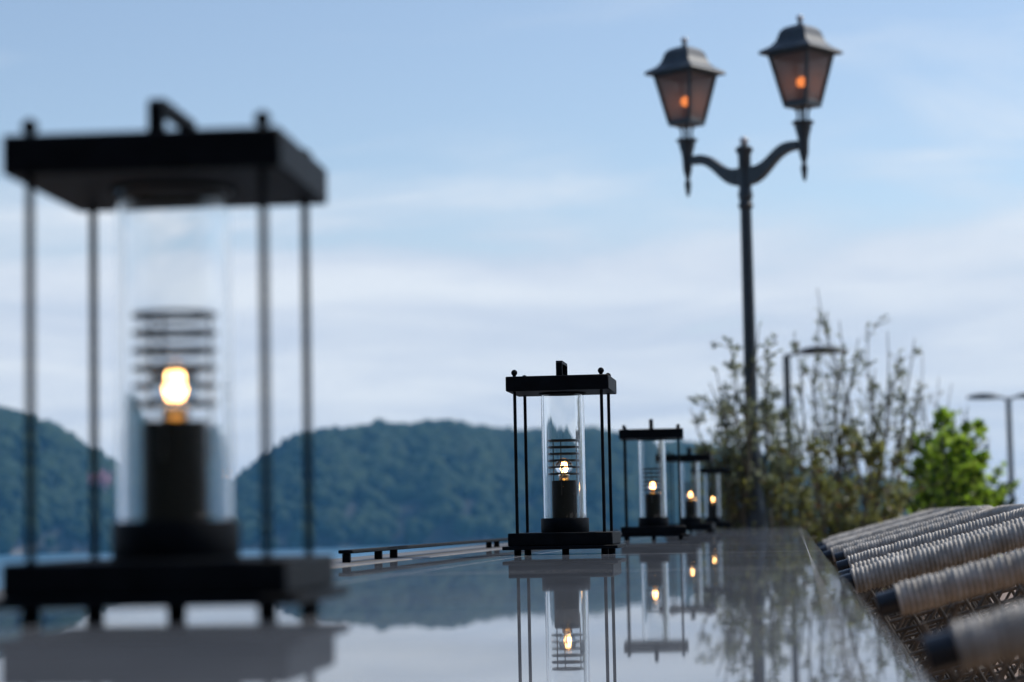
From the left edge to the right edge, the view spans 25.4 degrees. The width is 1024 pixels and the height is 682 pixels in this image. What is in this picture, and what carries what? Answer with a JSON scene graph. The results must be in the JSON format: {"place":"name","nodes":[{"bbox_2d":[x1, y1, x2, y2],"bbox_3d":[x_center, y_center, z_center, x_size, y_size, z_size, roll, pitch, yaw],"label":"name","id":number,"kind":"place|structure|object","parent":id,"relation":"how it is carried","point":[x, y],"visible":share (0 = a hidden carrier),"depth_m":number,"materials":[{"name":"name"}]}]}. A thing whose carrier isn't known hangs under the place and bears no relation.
{"place":"outdoors","nodes":[
{"label":"outdoors","id":0,"kind":"place"},
{"bbox_2d":[8,446,704,554],"bbox_3d":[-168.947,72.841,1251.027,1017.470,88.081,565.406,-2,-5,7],"label":"hills","id":1,"kind":"structure","parent":0,"point":[441,533],"depth_m":1120.73,"materials":[{"name":"green plant"}]},
{"bbox_2d":[87,468,115,492],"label":"blossom tree","id":2,"kind":"object","parent":1,"relation":"on","point":[103,477],"visible":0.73,"depth_m":1159.31,"materials":[{"name":"pink plant"}]},
{"bbox_2d":[0,405,1006,555],"bbox_3d":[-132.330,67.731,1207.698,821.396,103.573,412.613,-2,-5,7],"label":"wood","id":3,"kind":"object","parent":1,"relation":"on","point":[387,468],"visible":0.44,"depth_m":1166.47,"materials":[{"name":"green plant"}]},
{"bbox_2d":[0,545,1014,588],"bbox_3d":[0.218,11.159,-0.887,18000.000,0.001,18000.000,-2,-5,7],"label":"sea","id":4,"kind":"structure","parent":0,"point":[49,557],"depth_m":977.37,"materials":[{"name":"blue liquid"}]},
{"bbox_2d":[0,0,1023,503],"label":"sky","id":5,"kind":"structure","parent":0,"point":[506,192],"materials":[{"name":"blue"}]},
{"bbox_2d":[875,554,1020,679],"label":"terrace","id":6,"kind":"structure","parent":0,"point":[1003,596],"depth_m":20.45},
{"bbox_2d":[0,527,920,681],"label":"dining table","id":7,"kind":"object","parent":6,"relation":"on","point":[757,605],"visible":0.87,"depth_m":1.24,"materials":[{"name":"grey glass"}]},
{"bbox_2d":[0,98,348,624],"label":"table lantern","id":8,"kind":"object","parent":7,"relation":"on","point":[171,197],"visible":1,"depth_m":1.43,"materials":[{"name":"black metal"}]},
{"bbox_2d":[338,530,619,562],"bbox_3d":[0.073,0.518,5.954,0.022,0.019,5.200,-2,-5,7],"label":"rail","id":9,"kind":"object","parent":7,"relation":"on","point":[347,553],"visible":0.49,"depth_m":3.79,"materials":[{"name":"black metal"}]},
{"bbox_2d":[502,360,625,555],"bbox_3d":[0.088,0.200,3.886,0.193,0.328,0.193,-2,-5,7],"label":"table lantern","id":10,"kind":"object","parent":7,"relation":"on","point":[564,519],"visible":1,"depth_m":3.85,"materials":[{"name":"black metal"}]},
{"bbox_2d":[619,419,689,540],"bbox_3d":[0.384,0.379,6.214,0.193,0.328,0.193,-1,-5,4],"label":"table lantern","id":11,"kind":"object","parent":7,"relation":"on","point":[653,521],"visible":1,"depth_m":6.17,"materials":[{"name":"black metal"}]},
{"bbox_2d":[665,447,717,532],"bbox_3d":[0.682,0.572,8.717,0.193,0.328,0.193,-2,-5,9],"label":"table lantern","id":12,"kind":"object","parent":7,"relation":"on","point":[691,519],"visible":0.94,"depth_m":8.68,"materials":[{"name":"black metal"}]},
{"bbox_2d":[699,462,732,528],"bbox_3d":[0.980,0.757,11.119,0.193,0.328,0.193,-2,-5,5],"label":"table lantern","id":13,"kind":"object","parent":7,"relation":"on","point":[715,493],"visible":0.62,"depth_m":11.08,"materials":[{"name":"black metal"}]},
{"bbox_2d":[644,15,842,527],"bbox_3d":[1.327,-0.004,12.713,1.134,3.564,0.338,-5,-6,41],"label":"street lamp","id":14,"kind":"object","parent":6,"relation":"on","point":[800,55],"visible":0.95,"depth_m":12.70,"materials":[{"name":"black metal"}]},
{"bbox_2d":[686,321,840,535],"bbox_3d":[1.403,0.862,12.754,0.906,1.895,0.890,-2,-5,7],"label":"leafy shrub","id":15,"kind":"object","parent":6,"relation":"on","point":[739,479],"visible":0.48,"depth_m":12.64,"materials":[{"name":"green plant"}]},
{"bbox_2d":[783,346,841,524],"bbox_3d":[4.640,1.771,34.828,0.982,3.404,0.300,-2,-5,7],"label":"street light","id":16,"kind":"object","parent":6,"relation":"on","point":[811,350],"visible":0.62,"depth_m":34.89,"materials":[{"name":"grey metal"}]},
{"bbox_2d":[774,424,912,602],"bbox_3d":[1.921,1.144,12.995,0.856,1.333,0.787,-3,-5,19],"label":"leafy shrub","id":17,"kind":"object","parent":6,"relation":"on","point":[893,505],"visible":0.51,"depth_m":12.89,"materials":[{"name":"green plant"}]},
{"bbox_2d":[773,288,950,535],"bbox_3d":[2.170,0.767,14.196,1.141,2.266,0.914,-2,-5,7],"label":"leafy shrub","id":18,"kind":"object","parent":6,"relation":"on","point":[841,463],"visible":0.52,"depth_m":14.06,"materials":[{"name":"green plant"}]},
{"bbox_2d":[826,509,941,635],"bbox_3d":[1.263,0.971,7.611,0.416,0.815,0.778,-2,-5,7],"label":"woven armchair","id":19,"kind":"object","parent":6,"relation":"on","point":[868,592],"visible":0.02,"depth_m":7.99,"materials":[{"name":"wicker"}]},
{"bbox_2d":[816,507,961,652],"bbox_3d":[1.113,0.899,6.665,0.416,0.815,0.778,-2,-5,7],"label":"woven armchair","id":20,"kind":"object","parent":6,"relation":"on","point":[881,526],"visible":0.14,"depth_m":7.04,"materials":[{"name":"wicker"}]},
{"bbox_2d":[820,505,997,681],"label":"woven armchair","id":21,"kind":"object","parent":6,"relation":"on","point":[829,550],"visible":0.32,"depth_m":5.37,"materials":[{"name":"wicker"}]},
{"bbox_2d":[834,504,1023,681],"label":"woven armchair","id":22,"kind":"object","parent":6,"relation":"on","point":[910,534],"visible":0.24,"depth_m":5.09,"materials":[{"name":"wicker"}]},
{"bbox_2d":[836,507,1023,681],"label":"woven armchair","id":23,"kind":"object","parent":6,"relation":"on","point":[911,545],"visible":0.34,"depth_m":4.16,"materials":[{"name":"wicker"}]},
{"bbox_2d":[840,521,1023,681],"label":"woven armchair","id":24,"kind":"object","parent":6,"relation":"on","point":[952,584],"visible":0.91,"depth_m":3.15,"materials":[{"name":"wicker"}]},
{"bbox_2d":[903,356,982,515],"bbox_3d":[3.204,1.105,16.926,0.655,1.979,0.635,-2,-5,15],"label":"bare shrub","id":25,"kind":"object","parent":6,"relation":"on","point":[922,404],"visible":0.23,"depth_m":16.92,"materials":[{"name":"brown plant"}]},
{"bbox_2d":[898,405,1019,618],"bbox_3d":[2.897,1.184,14.987,0.683,1.537,0.971,-4,-5,30],"label":"leafy shrub","id":26,"kind":"object","parent":6,"relation":"on","point":[957,467],"visible":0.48,"depth_m":14.93,"materials":[{"name":"green plant"}]},
{"bbox_2d":[901,481,1017,514],"bbox_3d":[3.683,1.622,18.987,1.016,1.267,0.695,2,-5,-30],"label":"dark shrub","id":27,"kind":"object","parent":6,"relation":"on","point":[1012,500],"visible":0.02,"depth_m":18.96,"materials":[{"name":"green plant"}]},
{"bbox_2d":[922,602,1023,681],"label":"woven armchair","id":28,"kind":"object","parent":6,"relation":"on","point":[981,641],"visible":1,"depth_m":1.55,"materials":[{"name":"wicker"}]},
{"bbox_2d":[966,393,1023,504],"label":"street light","id":29,"kind":"object","parent":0,"point":[983,396],"visible":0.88,"depth_m":48.91,"materials":[{"name":"grey metal"}]}
]}

